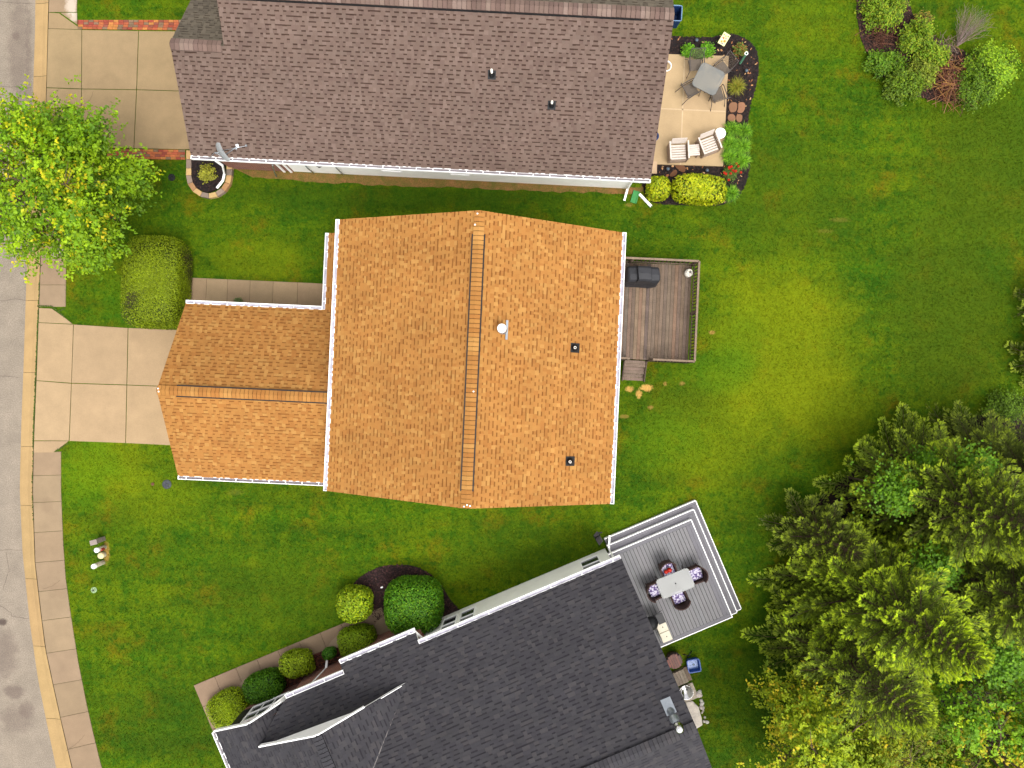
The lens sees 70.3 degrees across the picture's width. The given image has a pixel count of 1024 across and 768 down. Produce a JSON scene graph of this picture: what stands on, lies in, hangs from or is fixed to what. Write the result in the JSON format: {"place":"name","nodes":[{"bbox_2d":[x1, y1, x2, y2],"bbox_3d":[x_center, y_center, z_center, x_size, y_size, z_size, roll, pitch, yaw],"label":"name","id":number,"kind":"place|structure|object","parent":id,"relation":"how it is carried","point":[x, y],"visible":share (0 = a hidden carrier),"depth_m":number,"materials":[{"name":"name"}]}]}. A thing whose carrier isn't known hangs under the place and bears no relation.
{"place":"outdoors","nodes":[
{"label":"outdoors","id":0,"kind":"place"},
{"bbox_2d":[0,0,55,767],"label":"road","id":1,"kind":"structure","parent":0,"point":[25,741],"depth_m":29.73,"materials":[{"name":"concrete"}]},
{"bbox_2d":[20,0,71,767],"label":"kerb","id":2,"kind":"structure","parent":1,"relation":"on","point":[58,742],"depth_m":29.69,"materials":[{"name":"concrete"}]},
{"bbox_2d":[31,282,67,519],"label":"joint weeds","id":3,"kind":"object","parent":2,"relation":"on","point":[36,380],"visible":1,"depth_m":29.60,"materials":[{"name":"green plant"}]},
{"bbox_2d":[23,1,71,766],"bbox_3d":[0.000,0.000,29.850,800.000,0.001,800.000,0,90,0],"label":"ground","id":4,"kind":"structure","parent":0,"point":[34,426],"depth_m":29.85,"materials":[{"name":"beige concrete"}]},
{"bbox_2d":[33,0,101,767],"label":"pavement","id":5,"kind":"structure","parent":0,"point":[59,637],"depth_m":29.62,"materials":[{"name":"concrete"}]},
{"bbox_2d":[34,308,176,452],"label":"driveway","id":6,"kind":"structure","parent":0,"point":[98,354],"depth_m":29.61,"materials":[{"name":"concrete"}]},
{"bbox_2d":[46,13,188,148],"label":"driveway","id":7,"kind":"structure","parent":0,"point":[102,59],"depth_m":29.61,"materials":[{"name":"concrete"}]},
{"bbox_2d":[78,20,184,159],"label":"brick paving","id":8,"kind":"structure","parent":0,"point":[138,25],"depth_m":29.61,"materials":[{"name":"red brick"}]},
{"bbox_2d":[33,0,1023,767],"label":"lawn","id":9,"kind":"structure","parent":0,"point":[675,410],"depth_m":29.65,"materials":[{"name":"green plant"}]},
{"bbox_2d":[0,74,165,284],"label":"maple tree","id":10,"kind":"object","parent":9,"relation":"on","point":[66,142],"visible":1,"depth_m":24.69,"materials":[{"name":"green plant"}]},
{"bbox_2d":[120,235,192,329],"bbox_3d":[-14.161,-4.035,28.931,2.420,1.557,3.732,3,90,0],"label":"clipped hedge","id":11,"kind":"object","parent":9,"relation":"on","point":[155,277],"visible":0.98,"depth_m":28.33,"materials":[{"name":"green plant"}]},
{"bbox_2d":[186,150,233,198],"bbox_3d":[-12.265,-8.507,29.550,1.914,0.200,1.933,0,90,0],"label":"stone planter","id":12,"kind":"object","parent":9,"relation":"on","point":[225,188],"visible":0.94,"depth_m":29.45,"materials":[{"name":"stone"}]},
{"bbox_2d":[191,160,225,192],"bbox_3d":[-12.386,-8.540,29.595,1.461,0.210,1.457,0,90,0],"label":"garden bed","id":13,"kind":"object","parent":12,"relation":"in","point":[193,174],"visible":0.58,"depth_m":29.49,"materials":[{"name":"brown wood"}]},
{"bbox_2d":[197,162,217,183],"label":"golden shrub","id":14,"kind":"object","parent":13,"relation":"on","point":[205,174],"visible":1,"depth_m":29.28,"materials":[{"name":"yellow plant"}]},
{"bbox_2d":[205,686,249,728],"bbox_3d":[-11.463,13.109,29.358,1.744,0.702,1.552,-30,90,0],"label":"round shrub","id":15,"kind":"object","parent":9,"relation":"on","point":[227,706],"visible":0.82,"depth_m":29.11,"materials":[{"name":"green plant"}]},
{"bbox_2d":[185,278,322,305],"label":"front walk","id":16,"kind":"structure","parent":9,"relation":"on","point":[246,291],"depth_m":29.61,"materials":[{"name":"concrete"}]},
{"bbox_2d":[194,607,389,730],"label":"front walk","id":17,"kind":"structure","parent":9,"relation":"on","point":[208,690],"depth_m":29.61,"materials":[{"name":"concrete"}]},
{"bbox_2d":[282,635,377,688],"bbox_3d":[-7.883,12.128,29.645,6.760,0.110,2.158,-28,90,0],"label":"garden bed","id":18,"kind":"object","parent":9,"relation":"on","point":[315,670],"visible":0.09,"depth_m":29.59,"materials":[{"name":"brown wood"}]},
{"bbox_2d":[242,667,285,704],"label":"oval shrub","id":19,"kind":"object","parent":18,"relation":"on","point":[263,685],"visible":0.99,"depth_m":28.76,"materials":[{"name":"green plant"}]},
{"bbox_2d":[278,648,315,678],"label":"oval shrub","id":20,"kind":"object","parent":18,"relation":"on","point":[296,663],"visible":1,"depth_m":28.80,"materials":[{"name":"green plant"}]},
{"bbox_2d":[322,646,336,660],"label":"shrub","id":21,"kind":"object","parent":18,"relation":"on","point":[329,653],"visible":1,"depth_m":29.23,"materials":[{"name":"green plant"}]},
{"bbox_2d":[337,623,376,657],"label":"oval shrub","id":22,"kind":"object","parent":18,"relation":"on","point":[354,638],"visible":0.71,"depth_m":28.71,"materials":[{"name":"green plant"}]},
{"bbox_2d":[156,210,625,508],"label":"orange roof house","id":23,"kind":"structure","parent":9,"relation":"on","point":[466,359],"depth_m":24.27,"materials":[{"name":"orange"}]},
{"bbox_2d":[354,564,458,621],"bbox_3d":[-4.218,8.952,29.665,3.215,0.070,3.916,-31,90,0],"label":"garden bed","id":24,"kind":"object","parent":9,"relation":"on","point":[376,593],"visible":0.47,"depth_m":29.63,"materials":[{"name":"brown wood"}]},
{"bbox_2d":[335,584,373,623],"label":"round shrub","id":25,"kind":"object","parent":24,"relation":"on","point":[354,603],"visible":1,"depth_m":28.56,"materials":[{"name":"green plant"}]},
{"bbox_2d":[383,575,443,634],"bbox_3d":[-3.885,8.769,28.753,2.385,1.905,2.303,0,90,0],"label":"round shrub","id":26,"kind":"object","parent":24,"relation":"on","point":[413,601],"visible":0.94,"depth_m":28.07,"materials":[{"name":"green plant"}]},
{"bbox_2d":[169,0,674,200],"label":"brown roof house","id":27,"kind":"structure","parent":9,"relation":"on","point":[560,92],"depth_m":25.49,"materials":[{"name":"brown"}]},
{"bbox_2d":[208,142,246,160],"bbox_3d":[-10.467,-8.502,26.641,1.598,0.800,0.656,3,90,0],"label":"satellite dish","id":28,"kind":"object","parent":27,"relation":"attached to","point":[222,154],"visible":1,"depth_m":26.64,"materials":[{"name":"metal"}]},
{"bbox_2d":[237,169,642,193],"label":"soil","id":29,"kind":"structure","parent":9,"relation":"on","point":[369,180],"depth_m":29.64,"materials":[{"name":"brown soil"}]},
{"bbox_2d":[212,535,711,767],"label":"grey roof house","id":30,"kind":"structure","parent":9,"relation":"on","point":[566,666],"depth_m":25.85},
{"bbox_2d":[240,691,289,722],"bbox_3d":[-9.526,12.509,28.100,1.560,1.410,0.080,-23,90,0],"label":"window","id":31,"kind":"structure","parent":30,"relation":"in","point":[257,709],"depth_m":28.19,"materials":[{"name":"white paint"}]},
{"bbox_2d":[440,613,458,629],"bbox_3d":[-2.447,9.320,28.200,0.680,1.660,0.080,-23,90,0],"label":"window","id":32,"kind":"structure","parent":30,"relation":"in","point":[451,620],"depth_m":28.51,"materials":[{"name":"white paint"}]},
{"bbox_2d":[458,606,475,621],"bbox_3d":[-1.739,9.021,28.200,0.680,1.660,0.080,-23,90,0],"label":"window","id":33,"kind":"structure","parent":30,"relation":"in","point":[470,612],"depth_m":28.50,"materials":[{"name":"white paint"}]},
{"bbox_2d":[579,554,600,569],"bbox_3d":[3.068,6.990,28.200,0.810,1.660,0.080,-23,90,0],"label":"window","id":34,"kind":"structure","parent":30,"relation":"in","point":[595,559],"depth_m":28.51,"materials":[{"name":"white paint"}]},
{"bbox_2d":[621,256,699,381],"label":"wooden deck","id":35,"kind":"structure","parent":9,"relation":"on","point":[667,354],"depth_m":29.10,"materials":[{"name":"brown wood"}]},
{"bbox_2d":[625,266,659,287],"bbox_3d":[5.119,-4.224,28.527,1.298,1.145,0.805,3,90,0],"label":"covered grill","id":36,"kind":"object","parent":35,"relation":"on","point":[643,276],"visible":1,"depth_m":28.19,"materials":[{"name":"black fabric"}]},
{"bbox_2d":[604,500,741,646],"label":"composite deck","id":37,"kind":"structure","parent":9,"relation":"on","point":[679,544],"depth_m":29.11,"materials":[{"name":"white paint"}]},
{"bbox_2d":[645,579,661,602],"bbox_3d":[5.569,8.156,28.668,0.656,0.880,0.694,-23,90,0],"label":"wicker chair","id":38,"kind":"object","parent":37,"relation":"on","point":[654,596],"visible":0.89,"depth_m":28.64,"materials":[{"name":"brown wicker"}]},
{"bbox_2d":[647,610,665,629],"bbox_3d":[5.576,9.293,28.640,0.863,0.944,0.590,-23,90,0],"label":"kettle grill","id":39,"kind":"object","parent":37,"relation":"on","point":[654,621],"visible":0.61,"depth_m":28.36,"materials":[{"name":"black metal"}]},
{"bbox_2d":[657,622,672,642],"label":"cushioned patio chair","id":40,"kind":"object","parent":37,"relation":"on","point":[664,632],"visible":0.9,"depth_m":28.55,"materials":[{"name":"fabric"}]},
{"bbox_2d":[658,559,677,576],"bbox_3d":[6.123,7.265,28.668,0.694,0.880,0.656,-23,90,0],"label":"wicker chair","id":41,"kind":"object","parent":37,"relation":"on","point":[664,565],"visible":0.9,"depth_m":28.64,"materials":[{"name":"brown wicker"}]},
{"bbox_2d":[655,566,694,598],"bbox_3d":[6.389,7.795,28.749,1.374,0.727,0.814,-22,90,0],"label":"oblong glass table","id":42,"kind":"object","parent":37,"relation":"on","point":[674,583],"visible":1,"depth_m":28.39,"materials":[{"name":"grey glass"}]},
{"bbox_2d":[670,591,690,610],"bbox_3d":[6.598,8.474,28.668,0.694,0.880,0.656,-23,90,0],"label":"wicker chair","id":43,"kind":"object","parent":37,"relation":"on","point":[681,601],"visible":0.85,"depth_m":28.63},
{"bbox_2d":[685,563,708,584],"bbox_3d":[7.310,7.465,28.668,0.656,0.880,0.694,-23,90,0],"label":"wicker chair","id":44,"kind":"object","parent":37,"relation":"on","point":[698,576],"visible":0.85,"depth_m":28.64,"materials":[{"name":"wicker"}]},
{"bbox_2d":[666,651,682,668],"bbox_3d":[6.529,11.135,29.395,0.652,0.510,0.652,-23,90,0],"label":"barrel table","id":45,"kind":"object","parent":9,"relation":"on","point":[674,659],"visible":0.85,"depth_m":29.14,"materials":[{"name":"brown wood"}]},
{"bbox_2d":[673,5,682,27],"bbox_3d":[6.565,-14.784,29.299,0.440,0.702,0.640,3,90,0],"label":"blue bin","id":46,"kind":"object","parent":9,"relation":"on","point":[678,13],"visible":0.52,"depth_m":29.17,"materials":[{"name":"plastic"}]},
{"bbox_2d":[672,666,691,685],"bbox_3d":[6.865,11.901,29.550,0.760,0.200,0.580,-23,90,0],"label":"grey step","id":47,"kind":"object","parent":9,"relation":"on","point":[682,676],"visible":0.82,"depth_m":29.45,"materials":[{"name":"brown wood"}]},
{"bbox_2d":[686,657,700,672],"bbox_3d":[7.365,11.412,29.520,0.540,0.260,0.540,-10,90,0],"label":"blue tub","id":48,"kind":"object","parent":9,"relation":"on","point":[694,662],"visible":1,"depth_m":29.56,"materials":[{"name":"blue plastic"}]},
{"bbox_2d":[642,33,758,205],"bbox_3d":[7.671,-10.768,29.665,4.787,0.070,7.019,0,90,0],"label":"garden bed","id":49,"kind":"object","parent":9,"relation":"on","point":[729,102],"visible":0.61,"depth_m":29.63,"materials":[{"name":"black wood"}]},
{"bbox_2d":[645,176,671,201],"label":"round shrub","id":50,"kind":"object","parent":49,"relation":"on","point":[658,188],"visible":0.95,"depth_m":28.95,"materials":[{"name":"yellow plant"}]},
{"bbox_2d":[680,42,696,57],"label":"green perennial","id":51,"kind":"object","parent":49,"relation":"on","point":[686,49],"visible":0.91,"depth_m":29.37,"materials":[{"name":"green plant"}]},
{"bbox_2d":[671,173,726,205],"bbox_3d":[7.505,-7.810,29.176,2.243,1.065,1.262,2,90,0],"label":"lime hedge","id":52,"kind":"object","parent":49,"relation":"on","point":[699,189],"visible":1,"depth_m":28.81,"materials":[{"name":"yellow plant"}]},
{"bbox_2d":[700,41,715,57],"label":"green perennial","id":53,"kind":"object","parent":49,"relation":"on","point":[709,50],"visible":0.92,"depth_m":29.36,"materials":[{"name":"green plant"}]},
{"bbox_2d":[720,148,737,165],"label":"daylily","id":54,"kind":"object","parent":49,"relation":"on","point":[729,155],"visible":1,"depth_m":29.36,"materials":[{"name":"green plant"}]},
{"bbox_2d":[720,120,739,137],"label":"daylily","id":55,"kind":"object","parent":49,"relation":"on","point":[731,127],"visible":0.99,"depth_m":29.35,"materials":[{"name":"green plant"}]},
{"bbox_2d":[722,134,738,152],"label":"daylily","id":56,"kind":"object","parent":49,"relation":"on","point":[731,143],"visible":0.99,"depth_m":29.35,"materials":[{"name":"green plant"}]},
{"bbox_2d":[721,162,741,182],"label":"red roses","id":57,"kind":"object","parent":49,"relation":"on","point":[728,172],"visible":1,"depth_m":29.38,"materials":[{"name":"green plant"}]},
{"bbox_2d":[725,183,742,203],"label":"daylily","id":58,"kind":"object","parent":49,"relation":"on","point":[732,193],"visible":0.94,"depth_m":29.35,"materials":[{"name":"green plant"}]},
{"bbox_2d":[725,75,746,95],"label":"ornamental grass","id":59,"kind":"object","parent":49,"relation":"on","point":[737,87],"depth_m":29.40,"materials":[{"name":"green plant"}]},
{"bbox_2d":[732,42,747,58],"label":"reddish shrub","id":60,"kind":"object","parent":49,"relation":"on","point":[740,48],"visible":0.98,"depth_m":29.35,"materials":[{"name":"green plant"}]},
{"bbox_2d":[732,150,751,170],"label":"daylily","id":61,"kind":"object","parent":49,"relation":"on","point":[741,161],"visible":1,"depth_m":29.35,"materials":[{"name":"green plant"}]},
{"bbox_2d":[735,137,752,153],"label":"daylily","id":62,"kind":"object","parent":49,"relation":"on","point":[743,146],"visible":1,"depth_m":29.35,"materials":[{"name":"green plant"}]},
{"bbox_2d":[735,122,752,139],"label":"daylily","id":63,"kind":"object","parent":49,"relation":"on","point":[745,129],"visible":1,"depth_m":29.35,"materials":[{"name":"green plant"}]},
{"bbox_2d":[736,655,917,767],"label":"yellow green tree","id":64,"kind":"object","parent":9,"relation":"on","point":[805,722],"visible":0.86,"depth_m":25.26,"materials":[{"name":"green plant"}]},
{"bbox_2d":[788,397,1023,767],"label":"garden bed","id":65,"kind":"object","parent":9,"relation":"on","point":[834,499],"visible":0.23,"depth_m":29.63,"materials":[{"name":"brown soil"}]},
{"bbox_2d":[757,487,873,578],"bbox_3d":[11.744,6.020,27.218,3.770,5.063,3.822,0,90,0],"label":"spruce tree","id":66,"kind":"object","parent":65,"relation":"on","point":[841,542],"visible":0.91,"depth_m":27.41,"materials":[{"name":"green plant"}]},
{"bbox_2d":[739,571,939,743],"bbox_3d":[12.596,10.091,26.004,6.190,7.827,6.011,39,90,0],"label":"spruce tree","id":67,"kind":"object","parent":65,"relation":"on","point":[877,688],"visible":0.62,"depth_m":25.15,"materials":[{"name":"green plant"}]},
{"bbox_2d":[746,505,995,685],"bbox_3d":[13.292,7.947,25.158,6.591,9.843,6.092,31,90,0],"label":"spruce tree","id":68,"kind":"object","parent":65,"relation":"on","point":[934,634],"visible":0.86,"depth_m":24.15,"materials":[{"name":"green plant"}]},
{"bbox_2d":[829,449,928,526],"bbox_3d":[13.519,3.816,27.300,2.888,4.704,2.750,-44,90,0],"label":"broadleaf sapling","id":69,"kind":"object","parent":65,"relation":"on","point":[902,496],"visible":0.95,"depth_m":25.40,"materials":[{"name":"green plant"}]},
{"bbox_2d":[818,703,996,767],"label":"lime tree","id":70,"kind":"object","parent":65,"relation":"on","point":[912,756],"visible":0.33,"depth_m":24.95,"materials":[{"name":"green plant"}]},
{"bbox_2d":[878,444,944,477],"bbox_3d":[14.928,2.829,27.694,1.412,3.916,1.498,0,90,0],"label":"broadleaf sapling","id":71,"kind":"object","parent":65,"relation":"on","point":[924,458],"visible":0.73,"depth_m":26.05,"materials":[{"name":"green plant"}]},
{"bbox_2d":[812,402,1023,578],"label":"spruce tree","id":72,"kind":"object","parent":65,"relation":"on","point":[990,512],"visible":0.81,"depth_m":24.98,"materials":[{"name":"green plant"}]},
{"bbox_2d":[874,535,967,594],"bbox_3d":[14.619,6.284,26.994,2.142,5.316,2.731,0,90,0],"label":"broadleaf sapling","id":73,"kind":"object","parent":65,"relation":"on","point":[952,578],"visible":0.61,"depth_m":24.74,"materials":[{"name":"green plant"}]},
{"bbox_2d":[877,502,1023,656],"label":"spruce tree","id":74,"kind":"object","parent":65,"relation":"on","point":[996,589],"visible":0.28,"depth_m":24.32,"materials":[{"name":"green plant"}]},
{"bbox_2d":[904,438,1002,483],"bbox_3d":[15.853,2.769,26.995,1.812,5.314,1.847,0,90,0],"label":"broadleaf sapling","id":75,"kind":"object","parent":65,"relation":"on","point":[970,460],"visible":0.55,"depth_m":24.74,"materials":[{"name":"green plant"}]},
{"bbox_2d":[891,658,1023,767],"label":"broadleaf tree","id":76,"kind":"object","parent":65,"relation":"on","point":[978,730],"visible":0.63,"depth_m":24.53,"materials":[{"name":"green plant"}]},
{"bbox_2d":[910,400,1023,500],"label":"spruce tree","id":77,"kind":"object","parent":65,"relation":"on","point":[1003,439],"visible":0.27,"depth_m":27.38,"materials":[{"name":"green plant"}]},
{"bbox_2d":[960,610,1023,698],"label":"broadleaf sapling","id":78,"kind":"object","parent":65,"relation":"on","point":[1007,670],"visible":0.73,"depth_m":24.31,"materials":[{"name":"green plant"}]},
{"bbox_2d":[965,627,1023,720],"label":"spruce tree","id":79,"kind":"object","parent":65,"relation":"on","point":[999,699],"visible":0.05,"depth_m":27.60,"materials":[{"name":"green plant"}]},
{"bbox_2d":[976,385,1023,423],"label":"edge shrub","id":80,"kind":"object","parent":65,"relation":"on","point":[1000,403],"visible":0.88,"depth_m":29.07,"materials":[{"name":"green plant"}]},
{"bbox_2d":[856,0,968,101],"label":"garden bed","id":81,"kind":"object","parent":9,"relation":"on","point":[873,38],"visible":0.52,"depth_m":29.63,"materials":[{"name":"brown wood"}]},
{"bbox_2d":[856,19,903,50],"bbox_3d":[15.189,-14.330,29.429,2.052,0.385,1.915,44,90,0],"label":"brush pile","id":82,"kind":"object","parent":81,"relation":"on","point":[883,34],"visible":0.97,"depth_m":29.45,"materials":[{"name":"brown wood"}]},
{"bbox_2d":[851,0,910,34],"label":"loose shrub","id":83,"kind":"object","parent":81,"relation":"on","point":[889,12],"visible":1,"depth_m":29.16,"materials":[{"name":"green plant"}]},
{"bbox_2d":[861,46,914,80],"bbox_3d":[15.106,-13.017,29.287,1.830,0.765,1.626,42,90,0],"label":"loose shrub","id":84,"kind":"object","parent":81,"relation":"on","point":[881,63],"visible":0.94,"depth_m":29.24,"materials":[{"name":"green plant"}]},
{"bbox_2d":[880,65,931,106],"bbox_3d":[15.803,-12.006,29.104,1.960,1.135,1.730,29,90,0],"label":"loose shrub","id":85,"kind":"object","parent":81,"relation":"on","point":[902,84],"visible":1,"depth_m":29.12,"materials":[{"name":"green plant"}]},
{"bbox_2d":[895,11,937,56],"bbox_3d":[16.286,-13.979,29.043,1.619,1.258,1.774,0,90,0],"label":"loose shrub","id":86,"kind":"object","parent":81,"relation":"on","point":[914,36],"visible":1,"depth_m":29.00,"materials":[{"name":"green plant"}]},
{"bbox_2d":[905,56,944,90],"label":"loose shrub","id":87,"kind":"object","parent":81,"relation":"on","point":[929,71],"visible":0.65,"depth_m":29.08,"materials":[{"name":"green plant"}]},
{"bbox_2d":[910,38,952,75],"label":"loose shrub","id":88,"kind":"object","parent":81,"relation":"on","point":[935,57],"visible":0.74,"depth_m":29.06,"materials":[{"name":"green plant"}]},
{"bbox_2d":[931,31,962,61],"bbox_3d":[17.568,-13.643,29.447,1.535,0.350,1.337,0,90,0],"label":"brush pile","id":89,"kind":"object","parent":81,"relation":"on","point":[951,47],"visible":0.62,"depth_m":29.36,"materials":[{"name":"wood"}]},
{"bbox_2d":[927,47,977,115],"bbox_3d":[18.000,-12.248,29.318,2.716,0.607,2.746,-25,90,0],"label":"brush pile","id":90,"kind":"object","parent":81,"relation":"on","point":[948,84],"visible":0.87,"depth_m":29.27,"materials":[{"name":"brown wood"}]},
{"bbox_2d":[952,52,1004,113],"bbox_3d":[18.632,-12.182,28.993,1.967,1.362,2.506,0,90,0],"label":"loose shrub","id":91,"kind":"object","parent":81,"relation":"on","point":[975,93],"visible":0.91,"depth_m":28.98,"materials":[{"name":"green plant"}]},
{"bbox_2d":[953,37,1022,100],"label":"loose shrub","id":92,"kind":"object","parent":81,"relation":"on","point":[998,58],"visible":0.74,"depth_m":28.80,"materials":[{"name":"green plant"}]},
{"bbox_2d":[955,5,993,44],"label":"bare shrub","id":93,"kind":"object","parent":9,"relation":"on","point":[973,28],"visible":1,"depth_m":29.19,"materials":[{"name":"grey plant"}]},
{"bbox_2d":[1004,340,1023,388],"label":"conifer","id":94,"kind":"object","parent":9,"relation":"on","point":[1020,359],"visible":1,"depth_m":29.50,"materials":[{"name":"green plant"}]},
{"bbox_2d":[652,54,728,173],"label":"patio","id":95,"kind":"structure","parent":0,"point":[692,119],"depth_m":29.56,"materials":[{"name":"concrete"}]},
{"bbox_2d":[667,138,689,162],"bbox_3d":[6.678,-9.364,29.155,0.780,0.745,0.770,-3,90,0],"label":"slatted armchair","id":96,"kind":"object","parent":95,"relation":"on","point":[686,152],"visible":1,"depth_m":29.17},
{"bbox_2d":[675,78,700,104],"bbox_3d":[7.116,-11.789,29.069,0.806,0.991,0.627,-28,90,0],"label":"patio chair","id":97,"kind":"object","parent":95,"relation":"on","point":[690,89],"visible":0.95,"depth_m":29.12,"materials":[{"name":"fabric"}]},
{"bbox_2d":[686,47,705,78],"bbox_3d":[7.377,-12.844,29.069,0.627,0.991,0.806,-3,90,0],"label":"patio chair","id":98,"kind":"object","parent":95,"relation":"on","point":[694,64],"visible":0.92,"depth_m":29.12,"materials":[{"name":"fabric"}]},
{"bbox_2d":[692,63,724,100],"bbox_3d":[7.805,-12.115,29.203,1.052,0.715,1.052,27,90,0],"label":"glass patio table","id":99,"kind":"object","parent":95,"relation":"on","point":[708,79],"visible":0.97,"depth_m":28.85,"materials":[{"name":"grey glass"}]},
{"bbox_2d":[695,129,722,158],"bbox_3d":[7.891,-9.643,29.155,0.780,0.745,0.770,-21,90,0],"label":"slatted armchair","id":100,"kind":"object","parent":95,"relation":"on","point":[718,145],"visible":0.98,"depth_m":29.17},
{"bbox_2d":[704,84,730,110],"bbox_3d":[8.237,-11.564,29.069,0.627,0.991,0.806,-18,90,0],"label":"patio chair","id":101,"kind":"object","parent":95,"relation":"on","point":[718,95],"visible":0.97,"depth_m":29.13,"materials":[{"name":"fabric"}]},
{"bbox_2d":[713,50,738,74],"bbox_3d":[8.461,-12.684,29.069,0.806,0.991,0.627,-38,90,0],"label":"patio chair","id":102,"kind":"object","parent":95,"relation":"on","point":[723,67],"visible":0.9,"depth_m":29.13,"materials":[{"name":"fabric"}]},
{"bbox_2d":[686,701,701,727],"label":"stone slab","id":103,"kind":"structure","parent":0,"point":[693,708],"depth_m":29.55,"materials":[{"name":"beige stone"}]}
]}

